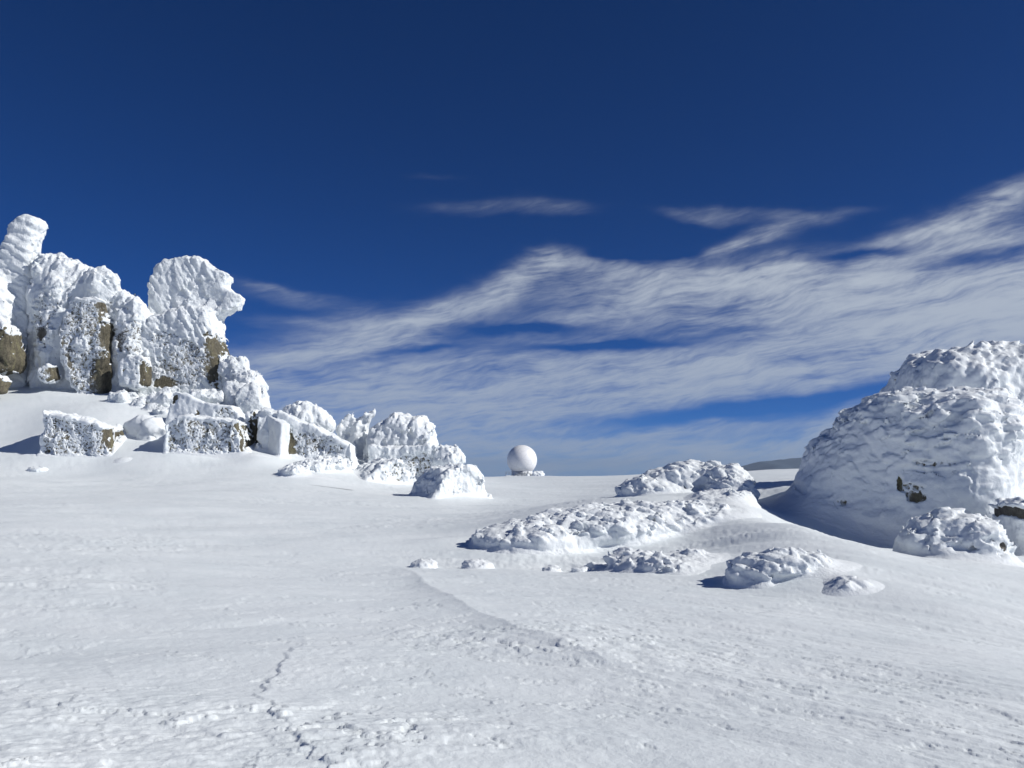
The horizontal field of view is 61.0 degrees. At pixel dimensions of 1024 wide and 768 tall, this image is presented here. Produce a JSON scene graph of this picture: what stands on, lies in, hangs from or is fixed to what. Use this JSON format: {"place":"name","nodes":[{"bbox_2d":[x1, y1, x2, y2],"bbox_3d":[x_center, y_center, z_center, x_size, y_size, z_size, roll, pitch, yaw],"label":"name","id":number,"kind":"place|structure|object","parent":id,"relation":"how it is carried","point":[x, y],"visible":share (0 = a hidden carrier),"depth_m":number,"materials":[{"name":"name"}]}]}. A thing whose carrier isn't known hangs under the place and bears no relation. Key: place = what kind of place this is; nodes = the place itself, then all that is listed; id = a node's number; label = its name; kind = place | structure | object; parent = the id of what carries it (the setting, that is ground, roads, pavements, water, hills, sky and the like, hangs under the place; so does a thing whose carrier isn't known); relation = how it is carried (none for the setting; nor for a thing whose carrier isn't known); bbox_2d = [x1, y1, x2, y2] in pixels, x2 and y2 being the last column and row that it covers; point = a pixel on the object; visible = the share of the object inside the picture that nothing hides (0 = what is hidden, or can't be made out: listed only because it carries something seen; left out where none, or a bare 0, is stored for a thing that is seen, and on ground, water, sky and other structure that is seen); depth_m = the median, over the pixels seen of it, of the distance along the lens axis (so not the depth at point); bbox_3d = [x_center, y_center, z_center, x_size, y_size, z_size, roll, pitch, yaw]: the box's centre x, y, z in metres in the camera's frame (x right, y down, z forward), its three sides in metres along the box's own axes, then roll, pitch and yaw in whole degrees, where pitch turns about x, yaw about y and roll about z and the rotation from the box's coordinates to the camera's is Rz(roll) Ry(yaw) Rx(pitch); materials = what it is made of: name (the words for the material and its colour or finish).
{"place":"outdoors","nodes":[
{"label":"outdoors","id":0,"kind":"place"},
{"bbox_2d":[0,386,1023,767],"bbox_3d":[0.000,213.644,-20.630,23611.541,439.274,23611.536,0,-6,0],"label":"ground","id":1,"kind":"structure","parent":0,"point":[158,608],"depth_m":8.33,"materials":[{"name":"white snow"}]},
{"bbox_2d":[0,374,11,394],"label":"brown boulder","id":2,"kind":"object","parent":1,"relation":"on","point":[5,383],"visible":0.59,"depth_m":42.75,"materials":[{"name":"stone"}]},
{"bbox_2d":[0,322,26,375],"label":"brown boulder","id":3,"kind":"object","parent":1,"relation":"on","point":[13,357],"visible":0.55,"depth_m":43.80,"materials":[{"name":"stone"}]},
{"bbox_2d":[0,214,48,387],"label":"rime pinnacle","id":4,"kind":"object","parent":1,"relation":"on","point":[21,246],"visible":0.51,"depth_m":46.05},
{"bbox_2d":[26,466,48,471],"bbox_3d":[-18.635,3.559,34.191,1.536,0.809,1.539,0,-6,0],"label":"rime tuft","id":5,"kind":"object","parent":1,"relation":"on","point":[36,469],"visible":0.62,"depth_m":33.96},
{"bbox_2d":[37,363,61,383],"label":"granite boulder","id":6,"kind":"object","parent":1,"relation":"on","point":[47,373],"visible":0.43,"depth_m":43.71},
{"bbox_2d":[36,410,132,462],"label":"stone block","id":7,"kind":"structure","parent":1,"relation":"on","point":[63,434],"depth_m":35.87,"materials":[{"name":"stone"}]},
{"bbox_2d":[58,296,114,394],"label":"granite buttress","id":8,"kind":"structure","parent":1,"relation":"on","point":[86,333],"depth_m":44.20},
{"bbox_2d":[25,252,153,391],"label":"rime cliff","id":9,"kind":"structure","parent":1,"relation":"on","point":[59,281],"depth_m":45.03,"materials":[{"name":"white snow"}]},
{"bbox_2d":[103,389,131,402],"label":"rime lump","id":10,"kind":"object","parent":1,"relation":"on","point":[122,396],"visible":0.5,"depth_m":42.24,"materials":[{"name":"white snow"}]},
{"bbox_2d":[128,392,137,397],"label":"rime chunk","id":11,"kind":"object","parent":1,"relation":"on","point":[133,395],"visible":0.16,"depth_m":43.51,"materials":[{"name":"white snow"}]},
{"bbox_2d":[102,414,165,440],"bbox_3d":[-15.916,2.115,38.379,4.948,2.030,4.319,0,-6,0],"label":"snow boulder","id":12,"kind":"object","parent":1,"relation":"on","point":[142,427],"visible":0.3,"depth_m":37.53,"materials":[{"name":"white snow"}]},
{"bbox_2d":[117,354,152,390],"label":"granite boulder","id":13,"kind":"object","parent":1,"relation":"on","point":[134,373],"visible":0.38,"depth_m":43.65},
{"bbox_2d":[129,396,147,407],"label":"rime chunk","id":14,"kind":"object","parent":1,"relation":"on","point":[140,402],"visible":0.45,"depth_m":41.89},
{"bbox_2d":[141,403,157,410],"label":"rime chunk","id":15,"kind":"object","parent":1,"relation":"on","point":[149,407],"visible":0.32,"depth_m":41.46,"materials":[{"name":"white snow"}]},
{"bbox_2d":[151,405,168,414],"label":"rime chunk","id":16,"kind":"object","parent":1,"relation":"on","point":[160,410],"visible":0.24,"depth_m":40.85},
{"bbox_2d":[146,388,173,406],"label":"rime lump","id":17,"kind":"object","parent":1,"relation":"on","point":[163,397],"visible":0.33,"depth_m":42.03,"materials":[{"name":"white snow"}]},
{"bbox_2d":[162,386,179,392],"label":"rime lump","id":18,"kind":"object","parent":1,"relation":"on","point":[174,389],"visible":0.06,"depth_m":43.41,"materials":[{"name":"white snow"}]},
{"bbox_2d":[132,255,244,395],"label":"hooked tor","id":19,"kind":"structure","parent":1,"relation":"on","point":[194,301],"depth_m":45.23,"materials":[{"name":"stone"}]},
{"bbox_2d":[165,392,244,423],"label":"leaning slab","id":20,"kind":"structure","parent":1,"relation":"on","point":[184,403],"depth_m":38.09,"materials":[{"name":"stone"}]},
{"bbox_2d":[189,388,223,403],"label":"rime lump","id":21,"kind":"object","parent":1,"relation":"on","point":[212,395],"visible":0.16,"depth_m":42.44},
{"bbox_2d":[162,413,268,459],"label":"stone block","id":22,"kind":"structure","parent":1,"relation":"on","point":[228,438],"depth_m":35.92,"materials":[{"name":"stone"}]},
{"bbox_2d":[217,355,249,385],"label":"rime lump","id":23,"kind":"object","parent":1,"relation":"on","point":[229,367],"visible":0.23,"depth_m":44.70,"materials":[{"name":"white snow"}]},
{"bbox_2d":[222,379,245,405],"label":"rime lump","id":24,"kind":"object","parent":1,"relation":"on","point":[230,389],"visible":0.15,"depth_m":42.76,"materials":[{"name":"white snow"}]},
{"bbox_2d":[234,370,268,390],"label":"rime lump","id":25,"kind":"object","parent":1,"relation":"on","point":[247,376],"visible":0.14,"depth_m":44.04,"materials":[{"name":"white snow"}]},
{"bbox_2d":[245,409,258,443],"bbox_3d":[-11.143,2.154,38.190,2.478,2.084,2.679,0,-6,0],"label":"granite boulder","id":26,"kind":"object","parent":1,"relation":"on","point":[251,418],"visible":0.21,"depth_m":37.76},
{"bbox_2d":[235,382,270,412],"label":"rime lump","id":27,"kind":"object","parent":1,"relation":"on","point":[250,396],"visible":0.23,"depth_m":41.82,"materials":[{"name":"white snow"}]},
{"bbox_2d":[246,411,291,458],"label":"stone slab","id":28,"kind":"structure","parent":1,"relation":"on","point":[279,438],"depth_m":36.64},
{"bbox_2d":[254,407,359,468],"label":"stone block","id":29,"kind":"structure","parent":1,"relation":"on","point":[310,440],"depth_m":37.04,"materials":[{"name":"stone"}]},
{"bbox_2d":[282,401,335,432],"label":"rime lump","id":30,"kind":"object","parent":1,"relation":"on","point":[310,412],"visible":0.21,"depth_m":40.51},
{"bbox_2d":[270,455,353,489],"bbox_3d":[-7.806,3.548,34.610,3.920,1.591,5.073,0,-6,0],"label":"rime rubble","id":31,"kind":"object","parent":1,"relation":"on","point":[319,464],"visible":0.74,"depth_m":34.72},
{"bbox_2d":[352,457,413,484],"bbox_3d":[-5.574,3.904,36.204,4.859,1.716,4.725,0,-6,0],"label":"granite boulder","id":32,"kind":"object","parent":1,"relation":"on","point":[385,471],"visible":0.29,"depth_m":35.75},
{"bbox_2d":[336,409,438,462],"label":"rime crag","id":33,"kind":"structure","parent":1,"relation":"on","point":[399,428],"depth_m":40.46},
{"bbox_2d":[368,443,439,479],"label":"stone block","id":34,"kind":"structure","parent":1,"relation":"on","point":[418,460],"depth_m":38.23,"materials":[{"name":"stone"}]},
{"bbox_2d":[409,559,437,568],"bbox_3d":[-1.496,3.252,14.807,1.237,0.562,1.238,0,-6,0],"label":"rime tuft","id":35,"kind":"object","parent":1,"relation":"on","point":[424,563],"visible":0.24,"depth_m":14.66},
{"bbox_2d":[380,462,493,498],"bbox_3d":[-2.338,3.748,31.300,5.057,1.859,4.863,0,-6,0],"label":"rime boulder","id":36,"kind":"object","parent":1,"relation":"on","point":[449,479],"visible":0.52,"depth_m":30.80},
{"bbox_2d":[433,444,465,465],"bbox_3d":[-2.860,3.811,38.529,3.415,2.306,3.586,0,-6,0],"label":"rime lump","id":37,"kind":"object","parent":1,"relation":"on","point":[444,455],"visible":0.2,"depth_m":38.02,"materials":[{"name":"white snow"}]},
{"bbox_2d":[461,558,494,568],"bbox_3d":[-0.571,3.241,14.640,1.316,0.603,1.310,0,-6,0],"label":"rime tuft","id":38,"kind":"object","parent":1,"relation":"on","point":[474,563],"visible":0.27,"depth_m":14.48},
{"bbox_2d":[506,445,544,475],"bbox_3d":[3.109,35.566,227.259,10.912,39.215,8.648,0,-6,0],"label":"radar dome","id":39,"kind":"structure","parent":1,"relation":"on","point":[521,460],"depth_m":226.17,"materials":[{"name":"plastic"}]},
{"bbox_2d":[542,564,562,571],"bbox_3d":[0.669,3.283,14.461,1.097,0.548,1.099,0,-6,0],"label":"rime tuft","id":40,"kind":"object","parent":1,"relation":"on","point":[553,568],"visible":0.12,"depth_m":14.42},
{"bbox_2d":[570,566,589,572],"bbox_3d":[1.126,3.281,14.377,1.057,0.533,1.059,0,-6,0],"label":"rime tuft","id":41,"kind":"object","parent":1,"relation":"on","point":[581,569],"visible":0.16,"depth_m":14.27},
{"bbox_2d":[585,561,606,568],"bbox_3d":[1.484,3.325,14.975,1.158,0.552,1.158,0,-6,0],"label":"rime tuft","id":42,"kind":"object","parent":1,"relation":"on","point":[595,565],"visible":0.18,"depth_m":14.84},
{"bbox_2d":[467,473,761,554],"bbox_3d":[2.509,2.854,18.569,7.967,1.901,6.408,0,-6,0],"label":"rime mound","id":43,"kind":"object","parent":1,"relation":"on","point":[593,527],"visible":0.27,"depth_m":16.94,"materials":[{"name":"white snow"}]},
{"bbox_2d":[603,547,730,574],"bbox_3d":[2.591,3.035,14.006,3.035,0.905,2.882,0,-6,0],"label":"rime hummock","id":44,"kind":"object","parent":1,"relation":"on","point":[691,561],"visible":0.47,"depth_m":13.68,"materials":[{"name":"white snow"}]},
{"bbox_2d":[614,459,755,496],"bbox_3d":[4.230,2.658,21.659,4.828,1.582,3.850,0,-6,0],"label":"rime mound","id":45,"kind":"object","parent":1,"relation":"on","point":[691,476],"visible":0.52,"depth_m":21.05,"materials":[{"name":"white snow"}]},
{"bbox_2d":[722,546,884,596],"bbox_3d":[3.973,2.757,11.944,3.039,1.020,3.179,0,-6,0],"label":"mound","id":46,"kind":"object","parent":1,"relation":"on","point":[770,567],"visible":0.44,"depth_m":11.79,"materials":[{"name":"white snow"}]},
{"bbox_2d":[766,386,1023,545],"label":"domed boulder","id":47,"kind":"object","parent":1,"relation":"on","point":[882,467],"visible":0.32,"depth_m":18.43,"materials":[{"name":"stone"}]},
{"bbox_2d":[879,340,1023,403],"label":"rime boulder","id":48,"kind":"object","parent":1,"relation":"on","point":[992,364],"visible":0.27,"depth_m":23.00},
{"bbox_2d":[892,506,1023,567],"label":"rime boulder","id":49,"kind":"object","parent":1,"relation":"on","point":[948,533],"visible":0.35,"depth_m":14.78,"materials":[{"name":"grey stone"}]},
{"bbox_2d":[988,497,1023,555],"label":"granite boulder","id":50,"kind":"object","parent":1,"relation":"on","point":[1009,513],"visible":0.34,"depth_m":16.18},
{"bbox_2d":[0,0,1023,476],"label":"sky","id":51,"kind":"structure","parent":0,"point":[595,237],"materials":[{"name":"blue"}]},
{"bbox_2d":[741,458,801,470],"bbox_3d":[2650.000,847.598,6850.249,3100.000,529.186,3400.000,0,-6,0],"label":"mountain","id":52,"kind":"structure","parent":0,"point":[792,463],"depth_m":6222.90,"materials":[{"name":"white snow"}]}
]}

